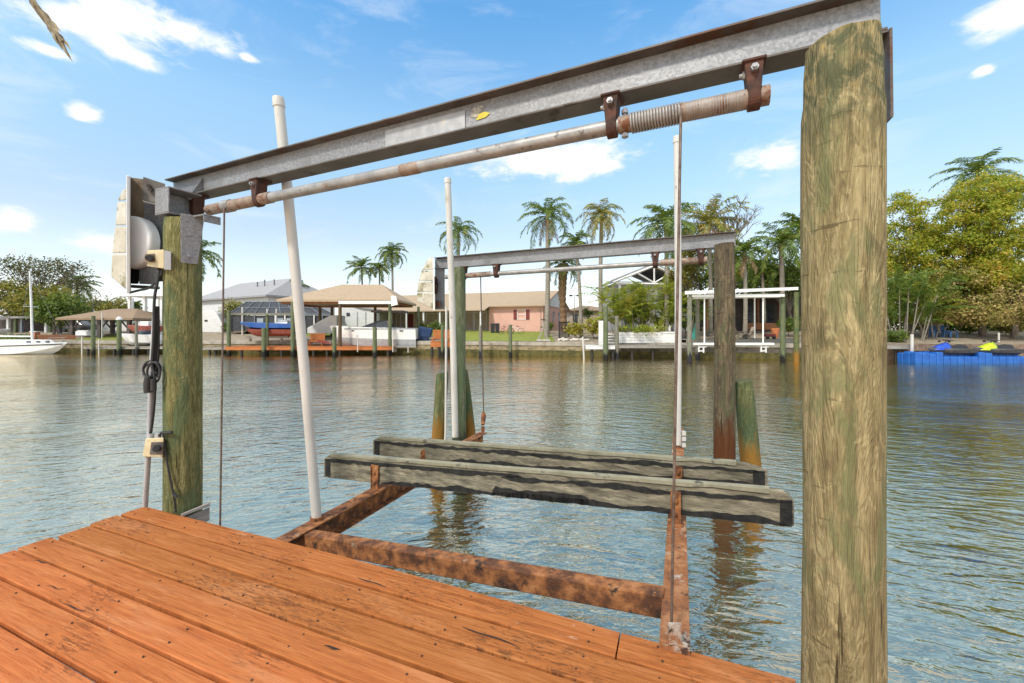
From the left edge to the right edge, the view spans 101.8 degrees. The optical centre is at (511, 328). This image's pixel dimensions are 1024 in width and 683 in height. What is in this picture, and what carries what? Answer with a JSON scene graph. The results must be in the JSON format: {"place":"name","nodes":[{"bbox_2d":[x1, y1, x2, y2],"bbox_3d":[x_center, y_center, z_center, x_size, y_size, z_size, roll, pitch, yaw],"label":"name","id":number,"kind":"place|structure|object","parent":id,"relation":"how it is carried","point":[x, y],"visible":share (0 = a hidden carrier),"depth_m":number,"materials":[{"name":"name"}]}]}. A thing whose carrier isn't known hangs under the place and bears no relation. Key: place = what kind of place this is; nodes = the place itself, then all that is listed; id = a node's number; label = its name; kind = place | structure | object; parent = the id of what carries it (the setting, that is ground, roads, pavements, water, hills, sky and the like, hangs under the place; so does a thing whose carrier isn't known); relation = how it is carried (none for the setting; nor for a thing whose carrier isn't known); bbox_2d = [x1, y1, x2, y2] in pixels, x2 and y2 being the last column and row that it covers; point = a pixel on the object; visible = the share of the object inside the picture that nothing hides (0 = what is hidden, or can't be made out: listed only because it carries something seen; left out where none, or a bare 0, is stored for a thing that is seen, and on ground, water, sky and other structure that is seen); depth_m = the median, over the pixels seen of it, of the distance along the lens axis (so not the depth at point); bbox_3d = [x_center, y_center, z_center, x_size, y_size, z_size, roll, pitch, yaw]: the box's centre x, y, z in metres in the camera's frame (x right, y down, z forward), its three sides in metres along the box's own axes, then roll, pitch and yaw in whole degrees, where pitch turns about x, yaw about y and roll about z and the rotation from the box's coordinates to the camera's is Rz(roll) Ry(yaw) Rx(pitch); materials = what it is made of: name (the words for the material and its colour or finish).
{"place":"outdoors","nodes":[
{"label":"outdoors","id":0,"kind":"place"},
{"bbox_2d":[29,0,72,61],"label":"palm frond","id":1,"kind":"object","parent":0,"point":[53,28],"visible":1,"depth_m":2.63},
{"bbox_2d":[202,239,222,281],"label":"palm tree","id":2,"kind":"object","parent":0,"point":[206,253],"visible":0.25,"depth_m":26.33,"materials":[{"name":"green plant"}]},
{"bbox_2d":[447,331,554,340],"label":"lawn","id":3,"kind":"structure","parent":0,"point":[504,336],"depth_m":42.52,"materials":[{"name":"green plant"}]},
{"bbox_2d":[0,353,1023,682],"bbox_3d":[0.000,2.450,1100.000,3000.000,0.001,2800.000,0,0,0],"label":"water","id":4,"kind":"structure","parent":0,"point":[72,435],"depth_m":7.04,"materials":[{"name":"liquid"}]},
{"bbox_2d":[0,271,66,354],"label":"sailboat","id":5,"kind":"object","parent":4,"relation":"on","point":[32,345],"visible":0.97,"depth_m":39.77,"materials":[{"name":"white plastic"}]},
{"bbox_2d":[91,316,95,354],"bbox_3d":[-39.867,1.116,39.600,0.357,4.668,0.357,0,0,0],"label":"piling","id":6,"kind":"object","parent":4,"relation":"in","point":[93,335],"visible":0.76,"depth_m":39.50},
{"bbox_2d":[52,340,161,352],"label":"seawall","id":7,"kind":"object","parent":4,"relation":"in","point":[72,346],"visible":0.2,"depth_m":41.97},
{"bbox_2d":[116,317,122,353],"bbox_3d":[-37.580,1.151,39.800,0.500,4.598,0.500,0,0,0],"label":"piling","id":8,"kind":"object","parent":4,"relation":"in","point":[119,336],"visible":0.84,"depth_m":39.68,"materials":[{"name":"white paint"}]},
{"bbox_2d":[84,346,161,353],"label":"dock","id":9,"kind":"object","parent":4,"relation":"in","point":[88,348],"visible":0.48,"depth_m":40.08,"materials":[{"name":"grey wood"}]},
{"bbox_2d":[162,216,202,516],"bbox_3d":[-2.926,1.222,3.699,0.287,4.456,0.290,0,0,0],"label":"wooden post","id":10,"kind":"object","parent":4,"relation":"in","point":[182,376],"visible":0.57,"depth_m":3.59,"materials":[{"name":"green wood"}]},
{"bbox_2d":[142,325,177,511],"bbox_3d":[-3.068,0.722,3.560,0.464,1.807,0.132,0,0,22],"label":"conduit","id":11,"kind":"object","parent":10,"relation":"attached to","point":[155,446],"visible":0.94,"depth_m":3.55,"materials":[{"name":"beige plastic"}]},
{"bbox_2d":[181,502,209,521],"bbox_3d":[-2.739,1.648,3.604,0.204,0.272,0.153,0,0,-39],"label":"metal bracket","id":12,"kind":"object","parent":10,"relation":"attached to","point":[203,515],"visible":0.69,"depth_m":3.58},
{"bbox_2d":[155,0,893,263],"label":"boat lift beam","id":13,"kind":"object","parent":10,"relation":"attached to","point":[750,52],"visible":0.98,"depth_m":2.50,"materials":[{"name":"metal"}]},
{"bbox_2d":[111,175,170,292],"bbox_3d":[-3.366,-0.907,3.767,0.378,1.192,1.023,0,0,-44],"label":"lift motor","id":14,"kind":"object","parent":13,"relation":"attached to","point":[138,239],"visible":0.9,"depth_m":3.71,"materials":[{"name":"white paint"}]},
{"bbox_2d":[129,270,163,433],"bbox_3d":[-3.187,0.201,3.588,0.433,1.409,0.102,0,0,17],"label":"power lead","id":15,"kind":"object","parent":14,"relation":"hanging from","point":[150,383],"visible":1,"depth_m":3.55,"materials":[{"name":"black rubber"}]},
{"bbox_2d":[219,205,224,525],"bbox_3d":[-2.481,0.318,3.562,0.015,2.825,0.244,0,0,-27],"label":"lift cable","id":16,"kind":"object","parent":13,"relation":"hanging from","point":[221,418],"visible":0.92,"depth_m":3.56,"materials":[{"name":"metal"}]},
{"bbox_2d":[670,108,681,621],"bbox_3d":[0.822,0.229,2.083,0.051,2.722,0.165,0,0,43],"label":"lift cable","id":17,"kind":"object","parent":13,"relation":"hanging from","point":[676,370],"visible":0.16,"depth_m":2.10,"materials":[{"name":"metal"}]},
{"bbox_2d":[275,426,793,655],"bbox_3d":[0.041,1.569,4.609,4.685,0.822,4.742,0,0,13],"label":"lift cradle","id":18,"kind":"object","parent":17,"relation":"hanging from","point":[724,489],"visible":0.93,"depth_m":3.56,"materials":[{"name":"wood"}]},
{"bbox_2d":[272,95,323,521],"bbox_3d":[-1.950,-0.140,3.799,0.419,3.867,0.114,0,0,-32],"label":"guide pole","id":19,"kind":"object","parent":18,"relation":"on","point":[278,103],"visible":0.94,"depth_m":3.77,"materials":[{"name":"white plastic"}]},
{"bbox_2d":[444,307,447,439],"bbox_3d":[-1.172,0.854,7.350,0.052,2.478,0.140,0,0,0],"label":"thin conduit","id":20,"kind":"object","parent":18,"relation":"attached to","point":[445,426],"visible":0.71,"depth_m":7.33,"materials":[{"name":"white plastic"}]},
{"bbox_2d":[444,177,457,437],"bbox_3d":[-0.997,-0.341,6.828,0.239,4.246,0.115,0,0,-27],"label":"guide pole","id":21,"kind":"object","parent":18,"relation":"on","point":[451,292],"visible":1,"depth_m":6.79,"materials":[{"name":"white plastic"}]},
{"bbox_2d":[673,135,685,448],"bbox_3d":[2.145,-0.409,5.340,0.154,4.126,0.096,0,0,0],"label":"guide pole","id":22,"kind":"object","parent":18,"relation":"attached to","point":[679,437],"visible":0.7,"depth_m":5.30,"materials":[{"name":"white plastic"}]},
{"bbox_2d":[291,301,294,355],"bbox_3d":[-20.128,0.476,38.200,0.378,5.948,0.378,0,0,0],"label":"piling","id":23,"kind":"object","parent":4,"relation":"in","point":[292,334],"visible":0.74,"depth_m":38.04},
{"bbox_2d":[225,346,395,354],"bbox_3d":[-18.720,2.543,39.400,15.570,1.815,2.000,0,0,0],"label":"dock","id":24,"kind":"object","parent":4,"relation":"in","point":[312,348],"visible":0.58,"depth_m":38.42,"materials":[{"name":"orange wood"}]},
{"bbox_2d":[244,336,288,341],"bbox_3d":[-23.654,0.981,40.125,4.231,0.500,0.250,0,0,0],"label":"cradle bunk","id":25,"kind":"object","parent":24,"relation":"on","point":[280,337],"visible":0.91,"depth_m":40.00,"materials":[{"name":"grey wood"}]},
{"bbox_2d":[240,320,295,336],"bbox_3d":[-23.386,-0.019,40.200,5.798,1.585,2.200,0,0,0],"label":"motor boat","id":26,"kind":"object","parent":25,"relation":"on","point":[281,328],"visible":0.72,"depth_m":39.45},
{"bbox_2d":[203,340,437,354],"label":"seawall","id":27,"kind":"object","parent":4,"relation":"in","point":[423,347],"visible":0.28,"depth_m":40.91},
{"bbox_2d":[330,310,432,346],"bbox_3d":[-12.780,0.414,40.594,10.044,4.325,2.612,0,0,0],"label":"motor boat","id":28,"kind":"object","parent":4,"relation":"on","point":[405,336],"visible":0.71,"depth_m":39.65,"materials":[{"name":"white plastic"}]},
{"bbox_2d":[0,507,795,682],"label":"dock","id":29,"kind":"object","parent":4,"relation":"in","point":[145,595],"visible":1,"depth_m":2.21,"materials":[{"name":"brown wood"}]},
{"bbox_2d":[432,372,447,439],"bbox_3d":[-1.372,2.217,7.598,0.414,2.866,0.262,0,0,0],"label":"leaning piling","id":30,"kind":"object","parent":4,"relation":"in","point":[438,425],"visible":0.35,"depth_m":7.50,"materials":[{"name":"green wood"}]},
{"bbox_2d":[452,267,465,440],"bbox_3d":[-0.982,1.259,7.722,0.258,4.783,0.261,0,0,0],"label":"wooden post","id":31,"kind":"object","parent":4,"relation":"in","point":[460,292],"visible":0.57,"depth_m":7.61,"materials":[{"name":"wood"}]},
{"bbox_2d":[466,369,475,437],"bbox_3d":[-0.773,2.213,7.950,0.551,2.874,0.250,0,0,0],"label":"leaning piling","id":32,"kind":"object","parent":4,"relation":"in","point":[470,427],"visible":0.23,"depth_m":7.86,"materials":[{"name":"green wood"}]},
{"bbox_2d":[444,341,594,356],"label":"seawall","id":33,"kind":"object","parent":4,"relation":"in","point":[527,348],"visible":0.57,"depth_m":37.85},
{"bbox_2d":[582,345,614,358],"bbox_3d":[7.106,2.397,34.200,2.382,2.105,1.600,0,0,0],"label":"dock","id":34,"kind":"object","parent":4,"relation":"in","point":[593,347],"visible":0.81,"depth_m":33.42,"materials":[{"name":"white paint"}]},
{"bbox_2d":[603,306,607,359],"bbox_3d":[7.470,0.831,33.200,0.420,5.238,0.420,0,0,0],"label":"piling","id":35,"kind":"object","parent":4,"relation":"in","point":[605,332],"visible":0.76,"depth_m":33.04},
{"bbox_2d":[615,316,618,358],"bbox_3d":[8.565,1.202,34.000,0.357,4.496,0.357,0,0,0],"label":"piling","id":36,"kind":"object","parent":4,"relation":"in","point":[616,337],"visible":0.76,"depth_m":33.86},
{"bbox_2d":[593,344,685,358],"bbox_3d":[10.529,2.392,34.600,7.355,2.117,1.400,0,0,0],"label":"dock","id":37,"kind":"object","parent":4,"relation":"in","point":[633,346],"visible":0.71,"depth_m":33.92,"materials":[{"name":"grey wood"}]},
{"bbox_2d":[595,342,800,358],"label":"seawall","id":38,"kind":"object","parent":4,"relation":"in","point":[750,352],"visible":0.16,"depth_m":34.39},
{"bbox_2d":[619,332,661,342],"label":"planter wall","id":39,"kind":"structure","parent":38,"relation":"on","point":[632,337],"depth_m":35.20,"materials":[{"name":"white paint"}]},
{"bbox_2d":[613,323,671,335],"bbox_3d":[11.069,0.495,35.437,4.632,2.056,3.044,0,0,-26],"label":"shrub","id":40,"kind":"object","parent":39,"relation":"in","point":[645,327],"visible":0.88,"depth_m":34.97,"materials":[{"name":"green plant"}]},
{"bbox_2d":[713,242,735,459],"bbox_3d":[3.064,1.210,6.002,0.288,4.880,0.292,0,0,0],"label":"wooden post","id":41,"kind":"object","parent":4,"relation":"in","point":[724,427],"visible":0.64,"depth_m":5.88,"materials":[{"name":"brown wood"}]},
{"bbox_2d":[434,231,735,278],"bbox_3d":[0.875,-1.086,7.005,5.115,0.633,0.234,0,0,23],"label":"boat lift beam","id":42,"kind":"object","parent":41,"relation":"attached to","point":[700,244],"visible":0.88,"depth_m":6.81,"materials":[{"name":"metal"}]},
{"bbox_2d":[417,258,444,309],"bbox_3d":[-1.588,-0.877,7.985,0.592,1.070,0.530,0,0,0],"label":"lift motor","id":43,"kind":"object","parent":42,"relation":"attached to","point":[435,300],"visible":1,"depth_m":7.82,"materials":[{"name":"white paint"}]},
{"bbox_2d":[480,277,485,424],"bbox_3d":[-0.513,0.366,7.401,0.092,2.630,0.446,0,0,-7],"label":"lift cable","id":44,"kind":"object","parent":42,"relation":"hanging from","point":[483,416],"visible":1,"depth_m":7.39,"materials":[{"name":"metal"}]},
{"bbox_2d":[682,339,800,342],"bbox_3d":[19.162,2.168,35.900,9.552,2.563,3.200,0,0,0],"label":"dock","id":45,"kind":"object","parent":4,"relation":"in","point":[748,340],"visible":0.48,"depth_m":34.32,"materials":[{"name":"grey wood"}]},
{"bbox_2d":[685,287,799,362],"bbox_3d":[18.059,0.018,32.005,10.697,6.863,3.990,0,0,0],"label":"covered lift","id":46,"kind":"object","parent":4,"relation":"in","point":[697,298],"visible":0.84,"depth_m":30.86,"materials":[{"name":"white paint"}]},
{"bbox_2d":[736,379,761,466],"bbox_3d":[3.541,2.195,6.098,0.535,2.909,0.295,0,0,0],"label":"leaning piling","id":47,"kind":"object","parent":4,"relation":"in","point":[748,437],"visible":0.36,"depth_m":5.99,"materials":[{"name":"green wood"}]},
{"bbox_2d":[800,19,887,682],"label":"wooden post","id":48,"kind":"object","parent":4,"relation":"in","point":[843,204],"visible":1,"depth_m":1.66,"materials":[{"name":"beige wood"}]},
{"bbox_2d":[887,344,1023,359],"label":"seawall","id":49,"kind":"object","parent":4,"relation":"in","point":[917,348],"visible":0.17,"depth_m":31.96,"materials":[{"name":"stone"}]},
{"bbox_2d":[897,351,1023,362],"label":"floating dock","id":50,"kind":"object","parent":4,"relation":"on","point":[929,357],"visible":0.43,"depth_m":29.62,"materials":[{"name":"blue plastic"}]},
{"bbox_2d":[928,340,978,354],"bbox_3d":[31.739,1.376,30.220,3.100,1.126,1.150,0,0,0],"label":"jet ski","id":51,"kind":"object","parent":50,"relation":"on","point":[945,348],"visible":0.97,"depth_m":29.93,"materials":[{"name":"grey plastic"}]},
{"bbox_2d":[973,340,1023,354],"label":"jet ski","id":52,"kind":"object","parent":50,"relation":"on","point":[995,349],"visible":0.96,"depth_m":29.93,"materials":[{"name":"grey plastic"}]},
{"bbox_2d":[0,329,1023,343],"bbox_3d":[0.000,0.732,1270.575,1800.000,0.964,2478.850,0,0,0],"label":"ground","id":53,"kind":"structure","parent":0,"point":[966,338],"depth_m":38.87,"materials":[{"name":"concrete"}]},
{"bbox_2d":[0,316,52,332],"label":"carport","id":54,"kind":"object","parent":53,"relation":"on","point":[12,324],"visible":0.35,"depth_m":50.51,"materials":[{"name":"grey metal"}]},
{"bbox_2d":[0,277,91,330],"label":"broadleaf tree","id":55,"kind":"object","parent":53,"relation":"on","point":[15,300],"visible":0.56,"depth_m":50.75,"materials":[{"name":"green plant"}]},
{"bbox_2d":[0,253,96,299],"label":"broadleaf tree","id":56,"kind":"object","parent":53,"relation":"on","point":[59,268],"visible":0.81,"depth_m":55.32,"materials":[{"name":"green plant"}]},
{"bbox_2d":[36,334,76,339],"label":"slat fence","id":57,"kind":"object","parent":53,"relation":"on","point":[47,337],"visible":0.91,"depth_m":43.30,"materials":[{"name":"brown wood"}]},
{"bbox_2d":[20,290,101,334],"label":"broadleaf tree","id":58,"kind":"object","parent":53,"relation":"on","point":[52,308],"visible":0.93,"depth_m":46.70,"materials":[{"name":"green plant"}]},
{"bbox_2d":[49,272,103,301],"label":"palm tree","id":59,"kind":"object","parent":53,"relation":"on","point":[87,290],"visible":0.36,"depth_m":59.94,"materials":[{"name":"green plant"}]},
{"bbox_2d":[55,309,151,337],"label":"boathouse","id":60,"kind":"object","parent":53,"relation":"on","point":[128,316],"visible":0.68,"depth_m":44.35,"materials":[{"name":"brown"}]},
{"bbox_2d":[83,294,134,311],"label":"broadleaf tree","id":61,"kind":"object","parent":53,"relation":"on","point":[111,303],"visible":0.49,"depth_m":74.24,"materials":[{"name":"green plant"}]},
{"bbox_2d":[119,293,162,334],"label":"white pavilion","id":62,"kind":"structure","parent":53,"relation":"on","point":[145,296],"depth_m":46.90,"materials":[{"name":"paint"}]},
{"bbox_2d":[122,331,161,344],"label":"skiff","id":63,"kind":"object","parent":53,"relation":"on","point":[144,337],"visible":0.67,"depth_m":40.82,"materials":[{"name":"white plastic"}]},
{"bbox_2d":[128,321,161,332],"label":"red boat","id":64,"kind":"object","parent":53,"relation":"on","point":[144,326],"visible":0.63,"depth_m":42.14,"materials":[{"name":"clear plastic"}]},
{"bbox_2d":[202,310,226,332],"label":"white shed","id":65,"kind":"structure","parent":53,"relation":"on","point":[211,321],"depth_m":49.00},
{"bbox_2d":[202,278,334,315],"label":"white house","id":66,"kind":"structure","parent":53,"relation":"on","point":[271,290],"depth_m":64.85,"materials":[{"name":"paint"}]},
{"bbox_2d":[231,301,329,330],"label":"screen enclosure","id":67,"kind":"object","parent":53,"relation":"on","point":[258,306],"visible":0.37,"depth_m":47.41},
{"bbox_2d":[276,285,419,354],"bbox_3d":[-15.912,-0.516,42.200,11.898,7.931,7.200,0,0,0],"label":"boathouse","id":68,"kind":"object","parent":53,"relation":"on","point":[329,297],"visible":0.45,"depth_m":39.97,"materials":[{"name":"beige"}]},
{"bbox_2d":[307,315,344,332],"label":"white cover","id":69,"kind":"object","parent":68,"relation":"attached to","point":[323,325],"visible":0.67,"depth_m":43.00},
{"bbox_2d":[338,296,397,305],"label":"lift beam","id":70,"kind":"structure","parent":68,"relation":"attached to","point":[393,302],"depth_m":38.20,"materials":[{"name":"metal"}]},
{"bbox_2d":[345,256,379,284],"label":"palm tree","id":71,"kind":"object","parent":53,"relation":"on","point":[360,263],"visible":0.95,"depth_m":71.65,"materials":[{"name":"green plant"}]},
{"bbox_2d":[342,308,387,326],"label":"white shed","id":72,"kind":"structure","parent":53,"relation":"on","point":[361,317],"depth_m":50.00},
{"bbox_2d":[368,260,390,284],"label":"palm tree","id":73,"kind":"object","parent":53,"relation":"on","point":[378,270],"visible":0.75,"depth_m":73.61,"materials":[{"name":"green plant"}]},
{"bbox_2d":[374,242,408,290],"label":"palm tree","id":74,"kind":"object","parent":53,"relation":"on","point":[391,253],"visible":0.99,"depth_m":67.77,"materials":[{"name":"green plant"}]},
{"bbox_2d":[435,216,481,255],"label":"palm tree","id":75,"kind":"object","parent":53,"relation":"on","point":[465,230],"visible":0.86,"depth_m":57.32,"materials":[{"name":"green plant"}]},
{"bbox_2d":[372,290,569,331],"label":"pink house","id":76,"kind":"structure","parent":53,"relation":"on","point":[525,310],"depth_m":49.95,"materials":[{"name":"paint"}]},
{"bbox_2d":[517,196,573,336],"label":"palm tree","id":77,"kind":"object","parent":53,"relation":"on","point":[550,210],"visible":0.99,"depth_m":40.80,"materials":[{"name":"green plant"}]},
{"bbox_2d":[543,260,581,332],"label":"palm tree","id":78,"kind":"object","parent":53,"relation":"on","point":[562,282],"visible":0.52,"depth_m":44.68,"materials":[{"name":"green plant"}]},
{"bbox_2d":[563,322,584,337],"bbox_3d":[5.843,0.210,38.975,2.177,2.200,1.880,0,0,22],"label":"shrub","id":79,"kind":"object","parent":53,"relation":"on","point":[576,328],"visible":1,"depth_m":38.84,"materials":[{"name":"green plant"}]},
{"bbox_2d":[558,230,591,337],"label":"palm tree","id":80,"kind":"object","parent":53,"relation":"on","point":[575,240],"visible":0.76,"depth_m":39.85,"materials":[{"name":"green plant"}]},
{"bbox_2d":[575,198,625,320],"bbox_3d":[8.504,-5.519,39.989,4.524,13.298,4.714,0,0,0],"label":"palm tree","id":81,"kind":"object","parent":53,"relation":"on","point":[604,211],"visible":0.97,"depth_m":39.79,"materials":[{"name":"green plant"}]},
{"bbox_2d":[579,274,694,335],"bbox_3d":[11.242,-1.742,36.477,10.569,5.915,6.176,0,0,0],"label":"areca palm","id":82,"kind":"object","parent":53,"relation":"on","point":[621,306],"visible":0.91,"depth_m":36.03,"materials":[{"name":"green plant"}]},
{"bbox_2d":[627,202,700,331],"bbox_3d":[12.953,-4.781,35.983,5.921,12.397,6.128,0,0,0],"label":"palm tree","id":83,"kind":"object","parent":53,"relation":"on","point":[667,228],"visible":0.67,"depth_m":35.59,"materials":[{"name":"green plant"}]},
{"bbox_2d":[651,294,713,337],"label":"areca palm","id":84,"kind":"object","parent":53,"relation":"on","point":[684,323],"visible":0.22,"depth_m":38.19,"materials":[{"name":"green plant"}]},
{"bbox_2d":[658,232,713,328],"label":"tree","id":85,"kind":"object","parent":53,"relation":"on","point":[692,270],"visible":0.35,"depth_m":44.14,"materials":[{"name":"green plant"}]},
{"bbox_2d":[681,193,753,333],"bbox_3d":[18.968,-5.837,40.170,7.633,13.490,6.998,0,0,18],"label":"palm tree","id":86,"kind":"object","parent":53,"relation":"on","point":[712,206],"visible":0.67,"depth_m":39.61,"materials":[{"name":"green plant"}]},
{"bbox_2d":[693,194,760,287],"bbox_3d":[22.089,-6.232,41.545,8.586,13.057,6.939,0,0,0],"label":"bare tree","id":87,"kind":"object","parent":53,"relation":"on","point":[738,227],"visible":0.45,"depth_m":39.94,"materials":[{"name":"grey plant"}]},
{"bbox_2d":[672,253,799,293],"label":"broadleaf tree","id":88,"kind":"object","parent":53,"relation":"on","point":[705,279],"visible":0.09,"depth_m":49.19,"materials":[{"name":"green plant"}]},
{"bbox_2d":[713,236,773,338],"bbox_3d":[20.424,-3.464,36.942,4.651,9.318,4.458,0,0,41],"label":"palm tree","id":89,"kind":"object","parent":53,"relation":"on","point":[746,249],"visible":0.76,"depth_m":36.77,"materials":[{"name":"green plant"}]},
{"bbox_2d":[692,294,800,330],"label":"dark house","id":90,"kind":"structure","parent":53,"relation":"on","point":[772,310],"depth_m":47.00,"materials":[{"name":"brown wood"}]},
{"bbox_2d":[739,252,784,331],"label":"palm tree","id":91,"kind":"object","parent":53,"relation":"on","point":[771,265],"visible":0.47,"depth_m":41.53,"materials":[{"name":"green plant"}]},
{"bbox_2d":[742,255,800,317],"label":"broadleaf tree","id":92,"kind":"object","parent":53,"relation":"on","point":[792,272],"visible":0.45,"depth_m":42.39,"materials":[{"name":"green plant"}]},
{"bbox_2d":[749,222,799,333],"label":"palm tree","id":93,"kind":"object","parent":53,"relation":"on","point":[784,237],"visible":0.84,"depth_m":39.73,"materials":[{"name":"green plant"}]},
{"bbox_2d":[769,212,800,330],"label":"palm tree","id":94,"kind":"object","parent":53,"relation":"on","point":[791,219],"visible":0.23,"depth_m":44.06,"materials":[{"name":"green plant"}]},
{"bbox_2d":[887,329,914,341],"bbox_3d":[30.832,0.717,33.455,2.291,1.364,2.083,0,0,-31],"label":"shrub","id":95,"kind":"object","parent":53,"relation":"on","point":[900,335],"visible":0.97,"depth_m":33.23,"materials":[{"name":"green plant"}]},
{"bbox_2d":[887,189,976,334],"bbox_3d":[36.435,-5.958,37.986,8.251,13.610,6.844,0,0,18],"label":"seagrape tree","id":96,"kind":"object","parent":53,"relation":"on","point":[909,257],"visible":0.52,"depth_m":36.95,"materials":[{"name":"green plant"}]},
{"bbox_2d":[887,263,977,340],"bbox_3d":[31.907,-2.070,34.214,9.887,6.299,6.806,0,0,0],"label":"areca palm","id":97,"kind":"object","parent":53,"relation":"on","point":[908,289],"visible":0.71,"depth_m":33.72,"materials":[{"name":"green plant"}]},
{"bbox_2d":[889,275,981,337],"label":"areca palm","id":98,"kind":"object","parent":53,"relation":"on","point":[938,317],"visible":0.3,"depth_m":35.63,"materials":[{"name":"green plant"}]},
{"bbox_2d":[887,253,1023,330],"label":"broadleaf tree","id":99,"kind":"object","parent":53,"relation":"on","point":[896,322],"visible":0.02,"depth_m":44.56,"materials":[{"name":"green plant"}]},
{"bbox_2d":[912,165,1023,336],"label":"seagrape tree","id":100,"kind":"object","parent":53,"relation":"on","point":[995,206],"visible":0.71,"depth_m":35.46,"materials":[{"name":"green plant"}]},
{"bbox_2d":[928,147,1023,302],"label":"palm tree","id":101,"kind":"object","parent":53,"relation":"on","point":[973,166],"visible":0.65,"depth_m":41.61,"materials":[{"name":"green plant"}]},
{"bbox_2d":[943,214,1023,338],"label":"seagrape tree","id":102,"kind":"object","parent":53,"relation":"on","point":[1008,301],"visible":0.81,"depth_m":34.00,"materials":[{"name":"green plant"}]},
{"bbox_2d":[0,0,1023,328],"label":"sky","id":103,"kind":"structure","parent":0,"point":[157,90],"materials":[{"name":"blue"}]},
{"bbox_2d":[567,306,598,329],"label":"tan house","id":104,"kind":"structure","parent":0,"point":[570,315],"depth_m":60.00,"materials":[{"name":"paint"}]},
{"bbox_2d":[597,266,694,330],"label":"gabled house","id":105,"kind":"structure","parent":0,"point":[648,275],"depth_m":47.30,"materials":[{"name":"grey"}]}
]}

